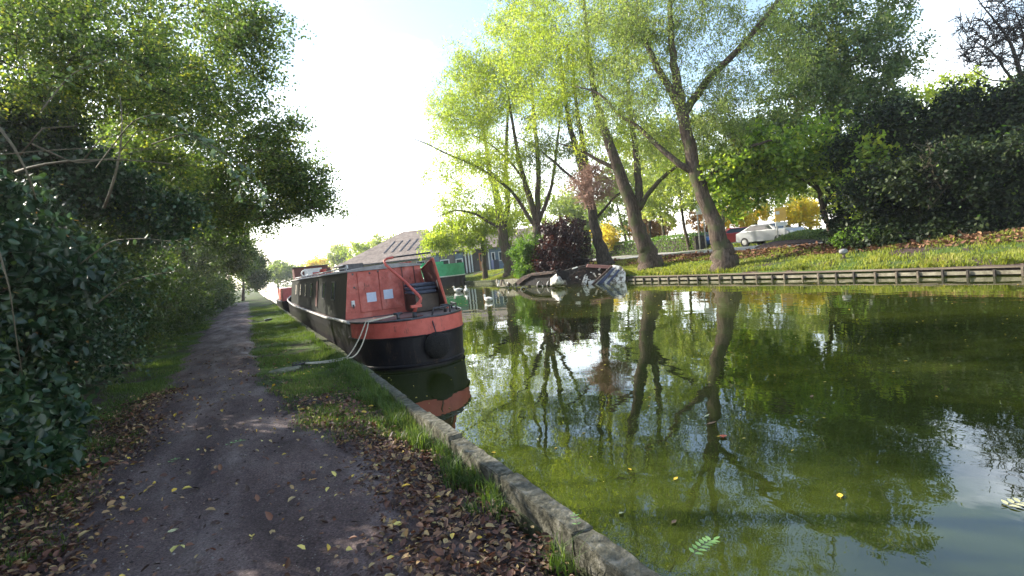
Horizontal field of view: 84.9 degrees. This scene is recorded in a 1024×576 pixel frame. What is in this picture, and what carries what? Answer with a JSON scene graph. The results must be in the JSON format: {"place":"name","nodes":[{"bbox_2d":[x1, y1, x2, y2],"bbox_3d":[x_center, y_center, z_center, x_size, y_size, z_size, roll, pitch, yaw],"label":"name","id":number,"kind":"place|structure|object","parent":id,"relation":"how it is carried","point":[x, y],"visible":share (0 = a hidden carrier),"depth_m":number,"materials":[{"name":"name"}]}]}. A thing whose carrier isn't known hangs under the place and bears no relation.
{"place":"outdoors","nodes":[
{"label":"outdoors","id":0,"kind":"place"},
{"bbox_2d":[0,321,212,569],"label":"grass","id":1,"kind":"structure","parent":0,"point":[147,384],"depth_m":6.95,"materials":[{"name":"green plant"}]},
{"bbox_2d":[48,372,458,575],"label":"path gravel","id":2,"kind":"structure","parent":0,"point":[279,513],"depth_m":3.72,"materials":[{"name":"grey gravel"}]},
{"bbox_2d":[495,279,518,287],"bbox_3d":[-0.258,-0.342,35.740,1.524,0.623,2.569,-6,3,-4],"label":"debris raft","id":3,"kind":"object","parent":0,"point":[504,282],"visible":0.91,"depth_m":35.34,"materials":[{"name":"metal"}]},
{"bbox_2d":[0,228,1023,575],"bbox_3d":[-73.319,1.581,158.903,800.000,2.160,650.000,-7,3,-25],"label":"ground","id":4,"kind":"structure","parent":0,"point":[256,300],"depth_m":10.22,"materials":[{"name":"green plant"}]},
{"bbox_2d":[0,152,119,500],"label":"glossy bush","id":5,"kind":"object","parent":4,"relation":"on","point":[39,423],"visible":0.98,"depth_m":5.11,"materials":[{"name":"green plant"}]},
{"bbox_2d":[0,252,22,375],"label":"bramble cane","id":6,"kind":"object","parent":5,"relation":"attached to","point":[1,259],"visible":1,"depth_m":3.22,"materials":[{"name":"brown plant"}]},
{"bbox_2d":[0,125,77,199],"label":"dead branch","id":7,"kind":"object","parent":5,"relation":"attached to","point":[4,134],"visible":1,"depth_m":5.08,"materials":[{"name":"brown wood"}]},
{"bbox_2d":[0,147,175,154],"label":"bramble cane","id":8,"kind":"object","parent":5,"relation":"attached to","point":[71,149],"visible":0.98,"depth_m":3.73,"materials":[{"name":"brown plant"}]},
{"bbox_2d":[14,134,171,172],"bbox_3d":[-4.643,-1.481,6.157,1.727,0.414,0.268,-6,3,-5],"label":"dead branch","id":9,"kind":"object","parent":5,"relation":"attached to","point":[40,165],"visible":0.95,"depth_m":6.08,"materials":[{"name":"brown wood"}]},
{"bbox_2d":[39,54,151,111],"bbox_3d":[-3.036,-1.498,4.096,0.697,0.475,0.121,-9,4,-43],"label":"bramble cane","id":10,"kind":"object","parent":5,"relation":"attached to","point":[60,87],"visible":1,"depth_m":4.04,"materials":[{"name":"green plant"}]},
{"bbox_2d":[32,143,162,162],"bbox_3d":[-2.754,-0.907,3.763,0.734,0.132,0.032,-7,3,-25],"label":"bramble cane","id":11,"kind":"object","parent":5,"relation":"attached to","point":[84,162],"visible":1,"depth_m":3.70,"materials":[{"name":"brown plant"}]},
{"bbox_2d":[103,96,160,208],"bbox_3d":[-4.791,-1.715,6.948,0.771,1.383,0.214,-7,3,-11],"label":"dead branch","id":12,"kind":"object","parent":5,"relation":"attached to","point":[112,185],"visible":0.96,"depth_m":6.89,"materials":[{"name":"brown wood"}]},
{"bbox_2d":[79,234,189,263],"bbox_3d":[-2.888,-0.310,4.240,1.083,0.159,0.123,-5,3,17],"label":"bramble cane","id":13,"kind":"object","parent":5,"relation":"attached to","point":[115,241],"visible":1,"depth_m":4.25,"materials":[{"name":"brown plant"}]},
{"bbox_2d":[95,266,182,303],"bbox_3d":[-2.737,-0.017,4.068,0.830,0.213,0.110,-5,3,12],"label":"bramble cane","id":14,"kind":"object","parent":5,"relation":"attached to","point":[163,274],"visible":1,"depth_m":4.06,"materials":[{"name":"brown plant"}]},
{"bbox_2d":[95,109,250,202],"bbox_3d":[-2.625,-0.936,4.184,1.781,0.820,0.118,-5,3,26],"label":"bramble cane","id":15,"kind":"object","parent":5,"relation":"attached to","point":[204,146],"visible":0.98,"depth_m":3.98,"materials":[{"name":"green plant"}]},
{"bbox_2d":[151,131,269,212],"bbox_3d":[-2.175,-0.810,3.961,1.108,0.695,0.120,-5,3,22],"label":"bramble cane","id":16,"kind":"object","parent":15,"relation":"attached to","point":[209,141],"visible":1,"depth_m":3.87,"materials":[{"name":"green plant"}]},
{"bbox_2d":[10,167,171,399],"bbox_3d":[-7.252,0.099,8.473,3.532,3.829,3.626,-6,3,10],"label":"hedge bush","id":17,"kind":"object","parent":4,"relation":"on","point":[95,357],"visible":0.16,"depth_m":8.63,"materials":[{"name":"green plant"}]},
{"bbox_2d":[3,161,204,261],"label":"undergrowth","id":18,"kind":"object","parent":4,"relation":"on","point":[116,235],"depth_m":28.26,"materials":[{"name":"green plant"}]},
{"bbox_2d":[0,69,216,254],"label":"tree","id":19,"kind":"object","parent":4,"relation":"on","point":[138,205],"visible":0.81,"depth_m":9.37,"materials":[{"name":"green plant"}]},
{"bbox_2d":[0,0,231,145],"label":"hawthorn tree","id":20,"kind":"object","parent":4,"relation":"on","point":[93,46],"visible":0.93,"depth_m":8.20,"materials":[{"name":"green plant"}]},
{"bbox_2d":[61,211,191,368],"bbox_3d":[-8.617,0.010,11.050,3.604,3.882,3.759,-6,3,8],"label":"hedge bush","id":21,"kind":"object","parent":4,"relation":"on","point":[153,284],"visible":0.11,"depth_m":11.28,"materials":[{"name":"green plant"}]},
{"bbox_2d":[75,224,193,357],"bbox_3d":[-9.927,0.163,13.867,3.549,3.665,4.501,-7,3,-25],"label":"hedge bush","id":22,"kind":"object","parent":4,"relation":"on","point":[164,306],"visible":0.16,"depth_m":14.35,"materials":[{"name":"green plant"}]},
{"bbox_2d":[0,0,316,228],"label":"hawthorn tree","id":23,"kind":"object","parent":4,"relation":"on","point":[238,34],"visible":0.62,"depth_m":11.63,"materials":[{"name":"green plant"}]},
{"bbox_2d":[131,244,210,341],"bbox_3d":[-11.533,0.331,17.177,3.733,3.424,4.869,-7,3,-25],"label":"hedge bush","id":24,"kind":"object","parent":4,"relation":"on","point":[179,320],"visible":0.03,"depth_m":17.86,"materials":[{"name":"green plant"}]},
{"bbox_2d":[82,102,265,264],"bbox_3d":[-12.894,-2.664,21.479,6.579,8.891,6.382,-7,3,-25],"label":"hawthorn tree","id":25,"kind":"object","parent":4,"relation":"on","point":[211,244],"visible":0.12,"depth_m":21.86,"materials":[{"name":"green plant"}]},
{"bbox_2d":[163,258,212,330],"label":"hedge bush","id":26,"kind":"object","parent":4,"relation":"on","point":[192,297],"visible":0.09,"depth_m":20.87,"materials":[{"name":"green plant"}]},
{"bbox_2d":[23,0,357,246],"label":"hawthorn tree","id":27,"kind":"object","parent":4,"relation":"on","point":[283,172],"visible":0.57,"depth_m":15.31,"materials":[{"name":"green plant"}]},
{"bbox_2d":[181,261,220,323],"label":"hedge bush","id":28,"kind":"object","parent":4,"relation":"on","point":[202,307],"visible":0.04,"depth_m":24.53,"materials":[{"name":"green plant"}]},
{"bbox_2d":[179,255,224,317],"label":"hedge bush","id":29,"kind":"object","parent":4,"relation":"on","point":[209,289],"visible":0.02,"depth_m":29.83,"materials":[{"name":"green plant"}]},
{"bbox_2d":[157,228,264,282],"bbox_3d":[-17.654,-1.823,31.898,6.439,7.154,6.950,-6,3,-4],"label":"hawthorn tree","id":30,"kind":"object","parent":4,"relation":"on","point":[233,267],"visible":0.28,"depth_m":31.98,"materials":[{"name":"green plant"}]},
{"bbox_2d":[196,259,238,311],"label":"hedge bush","id":31,"kind":"object","parent":4,"relation":"on","point":[217,299],"visible":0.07,"depth_m":37.29,"materials":[{"name":"green plant"}]},
{"bbox_2d":[197,264,245,306],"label":"hedge bush","id":32,"kind":"object","parent":4,"relation":"on","point":[231,295],"visible":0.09,"depth_m":45.10,"materials":[{"name":"green plant"}]},
{"bbox_2d":[186,237,263,284],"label":"hawthorn tree","id":33,"kind":"object","parent":4,"relation":"on","point":[231,277],"visible":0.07,"depth_m":44.42,"materials":[{"name":"green plant"}]},
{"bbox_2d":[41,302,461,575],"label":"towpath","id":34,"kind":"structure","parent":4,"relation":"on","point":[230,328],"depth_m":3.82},
{"bbox_2d":[232,238,276,300],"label":"hedge tree","id":35,"kind":"object","parent":4,"relation":"on","point":[255,283],"visible":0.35,"depth_m":67.29,"materials":[{"name":"green plant"}]},
{"bbox_2d":[266,257,294,291],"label":"distant tree","id":36,"kind":"object","parent":4,"relation":"on","point":[283,271],"visible":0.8,"depth_m":118.71,"materials":[{"name":"green plant"}]},
{"bbox_2d":[268,365,301,373],"bbox_3d":[-3.685,1.335,9.134,0.541,0.050,0.262,-9,4,-42],"label":"flat stone","id":37,"kind":"object","parent":4,"relation":"on","point":[287,369],"visible":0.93,"depth_m":9.06,"materials":[{"name":"grey stone"}]},
{"bbox_2d":[0,342,580,575],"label":"fallen leaves","id":38,"kind":"object","parent":4,"relation":"on","point":[20,566],"depth_m":3.58,"materials":[{"name":"brown plant"}]},
{"bbox_2d":[303,253,334,269],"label":"distant tree","id":39,"kind":"object","parent":4,"relation":"on","point":[316,261],"visible":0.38,"depth_m":147.55,"materials":[{"name":"yellow plant"}]},
{"bbox_2d":[248,304,426,444],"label":"grass","id":40,"kind":"structure","parent":4,"relation":"on","point":[312,380],"depth_m":8.11,"materials":[{"name":"green plant"}]},
{"bbox_2d":[325,242,352,270],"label":"distant tree","id":41,"kind":"object","parent":4,"relation":"on","point":[334,259],"visible":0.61,"depth_m":132.89,"materials":[{"name":"green plant"}]},
{"bbox_2d":[335,240,379,261],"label":"distant tree","id":42,"kind":"object","parent":4,"relation":"on","point":[360,248],"visible":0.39,"depth_m":123.38,"materials":[{"name":"green plant"}]},
{"bbox_2d":[367,233,395,249],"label":"distant tree","id":43,"kind":"object","parent":4,"relation":"on","point":[375,242],"visible":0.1,"depth_m":108.65,"materials":[{"name":"green plant"}]},
{"bbox_2d":[333,229,430,268],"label":"workshop","id":44,"kind":"structure","parent":4,"relation":"on","point":[404,243],"depth_m":64.62,"materials":[{"name":"brick"}]},
{"bbox_2d":[319,347,592,575],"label":"grass","id":45,"kind":"structure","parent":4,"relation":"on","point":[455,468],"depth_m":4.51,"materials":[{"name":"green plant"}]},
{"bbox_2d":[264,296,659,575],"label":"canal wall","id":46,"kind":"structure","parent":4,"relation":"on","point":[538,508],"depth_m":3.27,"materials":[{"name":"concrete"}]},
{"bbox_2d":[413,200,532,278],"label":"golden ash","id":47,"kind":"object","parent":4,"relation":"on","point":[443,237],"visible":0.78,"depth_m":45.05,"materials":[{"name":"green plant"}]},
{"bbox_2d":[419,66,556,277],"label":"grey trunked willow","id":48,"kind":"object","parent":4,"relation":"on","point":[504,244],"visible":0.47,"depth_m":43.29,"materials":[{"name":"green plant"}]},
{"bbox_2d":[430,227,546,273],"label":"house","id":49,"kind":"structure","parent":4,"relation":"on","point":[472,263],"depth_m":58.05,"materials":[{"name":"ceramic"}]},
{"bbox_2d":[410,0,575,249],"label":"fan stemmed willow","id":50,"kind":"object","parent":4,"relation":"on","point":[475,78],"visible":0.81,"depth_m":36.94,"materials":[{"name":"green plant"}]},
{"bbox_2d":[491,259,499,268],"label":"wheelie bin","id":51,"kind":"object","parent":4,"relation":"on","point":[495,264],"visible":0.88,"depth_m":55.73,"materials":[{"name":"plastic"}]},
{"bbox_2d":[506,231,542,278],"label":"laurel bush","id":52,"kind":"object","parent":4,"relation":"on","point":[521,254],"visible":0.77,"depth_m":35.90,"materials":[{"name":"green plant"}]},
{"bbox_2d":[520,180,590,236],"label":"background tree","id":53,"kind":"object","parent":4,"relation":"on","point":[561,206],"visible":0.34,"depth_m":70.17,"materials":[{"name":"green plant"}]},
{"bbox_2d":[528,214,594,272],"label":"copper bush","id":54,"kind":"object","parent":4,"relation":"on","point":[569,242],"visible":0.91,"depth_m":34.56,"materials":[{"name":"purple plant"}]},
{"bbox_2d":[490,0,662,264],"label":"dark trunked willow","id":55,"kind":"object","parent":4,"relation":"on","point":[603,257],"visible":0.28,"depth_m":34.64,"materials":[{"name":"green plant"}]},
{"bbox_2d":[558,157,620,209],"bbox_3d":[4.406,-5.740,30.936,3.359,3.133,3.176,-7,3,-25],"label":"tree","id":56,"kind":"object","parent":4,"relation":"on","point":[591,189],"visible":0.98,"depth_m":30.73,"materials":[{"name":"pink plant"}]},
{"bbox_2d":[563,200,616,244],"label":"background tree","id":57,"kind":"object","parent":4,"relation":"on","point":[570,214],"visible":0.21,"depth_m":68.70,"materials":[{"name":"green plant"}]},
{"bbox_2d":[490,0,713,270],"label":"leaning willow","id":58,"kind":"object","parent":4,"relation":"on","point":[649,257],"visible":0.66,"depth_m":28.90,"materials":[{"name":"green plant"}]},
{"bbox_2d":[589,220,623,251],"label":"autumn shrub","id":59,"kind":"object","parent":4,"relation":"on","point":[609,235],"visible":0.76,"depth_m":57.56,"materials":[{"name":"yellow plant"}]},
{"bbox_2d":[578,162,646,240],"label":"background tree","id":60,"kind":"object","parent":4,"relation":"on","point":[609,210],"visible":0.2,"depth_m":61.39,"materials":[{"name":"green plant"}]},
{"bbox_2d":[560,231,707,257],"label":"clipped hedge","id":61,"kind":"object","parent":4,"relation":"on","point":[669,244],"visible":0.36,"depth_m":48.70,"materials":[{"name":"green plant"}]},
{"bbox_2d":[601,112,685,237],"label":"background tree","id":62,"kind":"object","parent":4,"relation":"on","point":[624,162],"visible":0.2,"depth_m":57.01,"materials":[{"name":"green plant"}]},
{"bbox_2d":[624,212,681,239],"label":"autumn shrub","id":63,"kind":"object","parent":4,"relation":"on","point":[656,230],"visible":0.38,"depth_m":59.45,"materials":[{"name":"green plant"}]},
{"bbox_2d":[624,156,686,239],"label":"young tree","id":64,"kind":"object","parent":4,"relation":"on","point":[650,215],"visible":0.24,"depth_m":49.45,"materials":[{"name":"green plant"}]},
{"bbox_2d":[643,156,699,250],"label":"young tree","id":65,"kind":"object","parent":4,"relation":"on","point":[667,208],"visible":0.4,"depth_m":45.01,"materials":[{"name":"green plant"}]},
{"bbox_2d":[656,109,729,223],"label":"background tree","id":66,"kind":"object","parent":4,"relation":"on","point":[702,152],"visible":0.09,"depth_m":73.92,"materials":[{"name":"green plant"}]},
{"bbox_2d":[695,206,706,249],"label":"roadside sign","id":67,"kind":"object","parent":4,"relation":"on","point":[698,212],"visible":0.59,"depth_m":44.06,"materials":[{"name":"grey metal"}]},
{"bbox_2d":[563,0,843,273],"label":"leaning willow","id":68,"kind":"object","parent":4,"relation":"on","point":[723,255],"visible":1,"depth_m":23.29,"materials":[{"name":"green plant"}]},
{"bbox_2d":[685,208,730,232],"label":"house","id":69,"kind":"structure","parent":4,"relation":"on","point":[693,218],"depth_m":56.77,"materials":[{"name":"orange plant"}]},
{"bbox_2d":[680,148,754,225],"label":"young tree","id":70,"kind":"object","parent":4,"relation":"on","point":[689,203],"visible":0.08,"depth_m":40.60,"materials":[{"name":"green plant"}]},
{"bbox_2d":[704,240,772,248],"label":"grass","id":71,"kind":"structure","parent":4,"relation":"on","point":[739,244],"depth_m":45.73,"materials":[{"name":"green plant"}]},
{"bbox_2d":[725,227,755,242],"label":"parked car","id":72,"kind":"object","parent":4,"relation":"on","point":[731,233],"visible":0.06,"depth_m":45.22,"materials":[{"name":"red paint"}]},
{"bbox_2d":[464,265,1023,283],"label":"timber piling","id":73,"kind":"object","parent":4,"relation":"on","point":[968,273],"visible":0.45,"depth_m":17.92,"materials":[{"name":"wood"}]},
{"bbox_2d":[465,228,1023,280],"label":"grass","id":74,"kind":"structure","parent":4,"relation":"on","point":[879,256],"depth_m":18.93,"materials":[{"name":"green plant"}]},
{"bbox_2d":[717,198,774,227],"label":"autumn tree","id":75,"kind":"object","parent":4,"relation":"on","point":[752,217],"visible":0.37,"depth_m":48.85,"materials":[{"name":"yellow plant"}]},
{"bbox_2d":[736,223,805,246],"bbox_3d":[17.465,-3.673,37.978,1.793,1.457,4.260,-7,3,-27],"label":"parked car","id":76,"kind":"object","parent":4,"relation":"on","point":[758,234],"visible":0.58,"depth_m":37.60,"materials":[{"name":"silver metal"}]},
{"bbox_2d":[747,156,797,224],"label":"background tree","id":77,"kind":"object","parent":4,"relation":"on","point":[769,212],"visible":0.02,"depth_m":51.23,"materials":[{"name":"green plant"}]},
{"bbox_2d":[774,207,786,237],"bbox_3d":[17.309,-4.013,36.038,0.749,2.254,0.152,-6,3,0],"label":"roadside sign","id":78,"kind":"object","parent":4,"relation":"on","point":[780,214],"visible":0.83,"depth_m":35.95,"materials":[{"name":"metal"}]},
{"bbox_2d":[754,228,827,248],"bbox_3d":[15.579,-2.595,30.367,5.741,1.182,3.000,-7,3,-25],"label":"planted mound","id":79,"kind":"object","parent":4,"relation":"on","point":[802,236],"visible":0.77,"depth_m":29.50,"materials":[{"name":"green plant"}]},
{"bbox_2d":[773,195,821,229],"bbox_3d":[20.509,-4.863,40.122,3.403,3.561,4.032,-7,3,-25],"label":"autumn tree","id":80,"kind":"object","parent":4,"relation":"on","point":[796,213],"visible":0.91,"depth_m":39.15,"materials":[{"name":"yellow plant"}]},
{"bbox_2d":[765,163,837,229],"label":"background tree","id":81,"kind":"object","parent":4,"relation":"on","point":[814,194],"visible":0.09,"depth_m":45.58,"materials":[{"name":"green plant"}]},
{"bbox_2d":[590,227,1023,265],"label":"fallen leaves","id":82,"kind":"object","parent":4,"relation":"on","point":[973,236],"visible":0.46,"depth_m":21.52,"materials":[{"name":"brown plant"}]},
{"bbox_2d":[689,102,959,230],"bbox_3d":[12.804,-4.525,23.596,10.183,6.244,7.000,-5,3,18],"label":"young maple","id":83,"kind":"object","parent":4,"relation":"on","point":[777,157],"visible":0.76,"depth_m":23.03,"materials":[{"name":"green plant"}]},
{"bbox_2d":[723,0,941,176],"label":"tall hawthorn","id":84,"kind":"object","parent":4,"relation":"on","point":[838,74],"visible":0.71,"depth_m":27.28,"materials":[{"name":"green plant"}]},
{"bbox_2d":[826,224,871,248],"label":"shrub","id":85,"kind":"object","parent":4,"relation":"on","point":[833,240],"visible":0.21,"depth_m":20.91,"materials":[{"name":"green plant"}]},
{"bbox_2d":[811,113,927,255],"bbox_3d":[14.081,-3.783,21.865,4.074,5.978,6.503,-4,3,33],"label":"holly bush","id":86,"kind":"object","parent":4,"relation":"on","point":[860,188],"visible":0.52,"depth_m":20.66,"materials":[{"name":"green plant"}]},
{"bbox_2d":[847,223,896,245],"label":"shrub","id":87,"kind":"object","parent":4,"relation":"on","point":[869,235],"visible":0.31,"depth_m":20.06,"materials":[{"name":"green plant"}]},
{"bbox_2d":[851,90,1001,246],"bbox_3d":[15.119,-4.176,20.761,4.710,6.579,7.176,-4,3,31],"label":"holly bush","id":88,"kind":"object","parent":4,"relation":"on","point":[899,117],"visible":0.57,"depth_m":19.63,"materials":[{"name":"green plant"}]},
{"bbox_2d":[914,140,965,209],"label":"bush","id":89,"kind":"object","parent":4,"relation":"on","point":[933,180],"visible":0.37,"depth_m":18.45,"materials":[{"name":"plant"}]},
{"bbox_2d":[881,64,1015,110],"bbox_3d":[24.962,-7.133,30.913,9.843,10.006,4.660,-6,3,1],"label":"yellowing tree","id":90,"kind":"object","parent":4,"relation":"on","point":[927,93],"visible":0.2,"depth_m":30.11,"materials":[{"name":"green plant"}]},
{"bbox_2d":[910,74,1023,240],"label":"holly bush","id":91,"kind":"object","parent":4,"relation":"on","point":[984,189],"visible":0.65,"depth_m":18.35,"materials":[{"name":"green plant"}]},
{"bbox_2d":[939,0,1023,83],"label":"bare tree","id":92,"kind":"object","parent":4,"relation":"on","point":[1008,34],"visible":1,"depth_m":25.98,"materials":[{"name":"brown plant"}]},
{"bbox_2d":[979,66,1023,231],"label":"holly bush","id":93,"kind":"object","parent":4,"relation":"on","point":[1013,174],"visible":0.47,"depth_m":17.41,"materials":[{"name":"green plant"}]},
{"bbox_2d":[0,0,1023,289],"label":"sky","id":94,"kind":"structure","parent":0,"point":[363,78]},
{"bbox_2d":[258,275,1023,575],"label":"water","id":95,"kind":"structure","parent":0,"point":[913,469],"depth_m":5.43,"materials":[{"name":"green liquid"}]},
{"bbox_2d":[276,287,291,312],"bbox_3d":[-13.467,0.759,34.711,1.889,1.650,7.258,-7,3,-25],"label":"moored boat","id":96,"kind":"object","parent":95,"relation":"on","point":[284,294],"visible":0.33,"depth_m":31.54,"materials":[{"name":"red paint"}]},
{"bbox_2d":[287,252,464,370],"bbox_3d":[-6.205,0.369,19.522,2.212,2.720,22.283,-7,3,-25],"label":"narrowboat","id":97,"kind":"object","parent":95,"relation":"on","point":[422,328],"visible":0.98,"depth_m":11.60,"materials":[{"name":"black paint"}]},
{"bbox_2d":[305,315,395,363],"bbox_3d":[-2.675,0.876,9.537,1.663,0.652,0.326,-7,3,-22],"label":"mooring rope","id":98,"kind":"object","parent":97,"relation":"attached to","point":[319,362],"visible":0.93,"depth_m":9.52,"materials":[{"name":"white fabric"}]},
{"bbox_2d":[338,263,363,270],"bbox_3d":[-4.661,-0.603,16.189,0.560,0.160,1.000,-7,3,-25],"label":"roof box","id":99,"kind":"object","parent":97,"relation":"on","point":[356,265],"visible":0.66,"depth_m":15.76,"materials":[{"name":"metal"}]},
{"bbox_2d":[420,261,465,286],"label":"barge","id":100,"kind":"object","parent":95,"relation":"on","point":[452,274],"visible":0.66,"depth_m":48.48,"materials":[{"name":"green paint"}]},
{"bbox_2d":[515,271,555,285],"bbox_3d":[1.434,-0.567,33.294,0.881,0.784,4.748,-8,4,-36],"label":"upturned hull","id":101,"kind":"object","parent":95,"relation":"on","point":[536,277],"visible":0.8,"depth_m":32.84,"materials":[{"name":"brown wood"}]},
{"bbox_2d":[550,264,625,285],"bbox_3d":[4.080,-0.680,30.074,4.008,1.190,3.025,-5,3,12],"label":"sunken cruiser","id":102,"kind":"object","parent":95,"relation":"on","point":[591,274],"visible":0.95,"depth_m":29.23,"materials":[{"name":"plastic"}]},
{"bbox_2d":[687,536,719,561],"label":"leafy sprig","id":103,"kind":"object","parent":95,"relation":"on","point":[702,541],"visible":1,"depth_m":2.67,"materials":[{"name":"green plant"}]},
{"bbox_2d":[388,282,1019,481],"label":"floating debris specks","id":104,"kind":"object","parent":95,"relation":"on","point":[647,336],"visible":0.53,"depth_m":9.47,"materials":[{"name":"yellow plant"}]},
{"bbox_2d":[1001,497,1023,507],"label":"water weed","id":105,"kind":"object","parent":95,"relation":"on","point":[1011,501],"visible":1,"depth_m":3.22,"materials":[{"name":"beige plant"}]},
{"bbox_2d":[588,240,828,260],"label":"road","id":106,"kind":"structure","parent":0,"point":[684,252],"depth_m":39.65,"materials":[{"name":"grey asphalt"}]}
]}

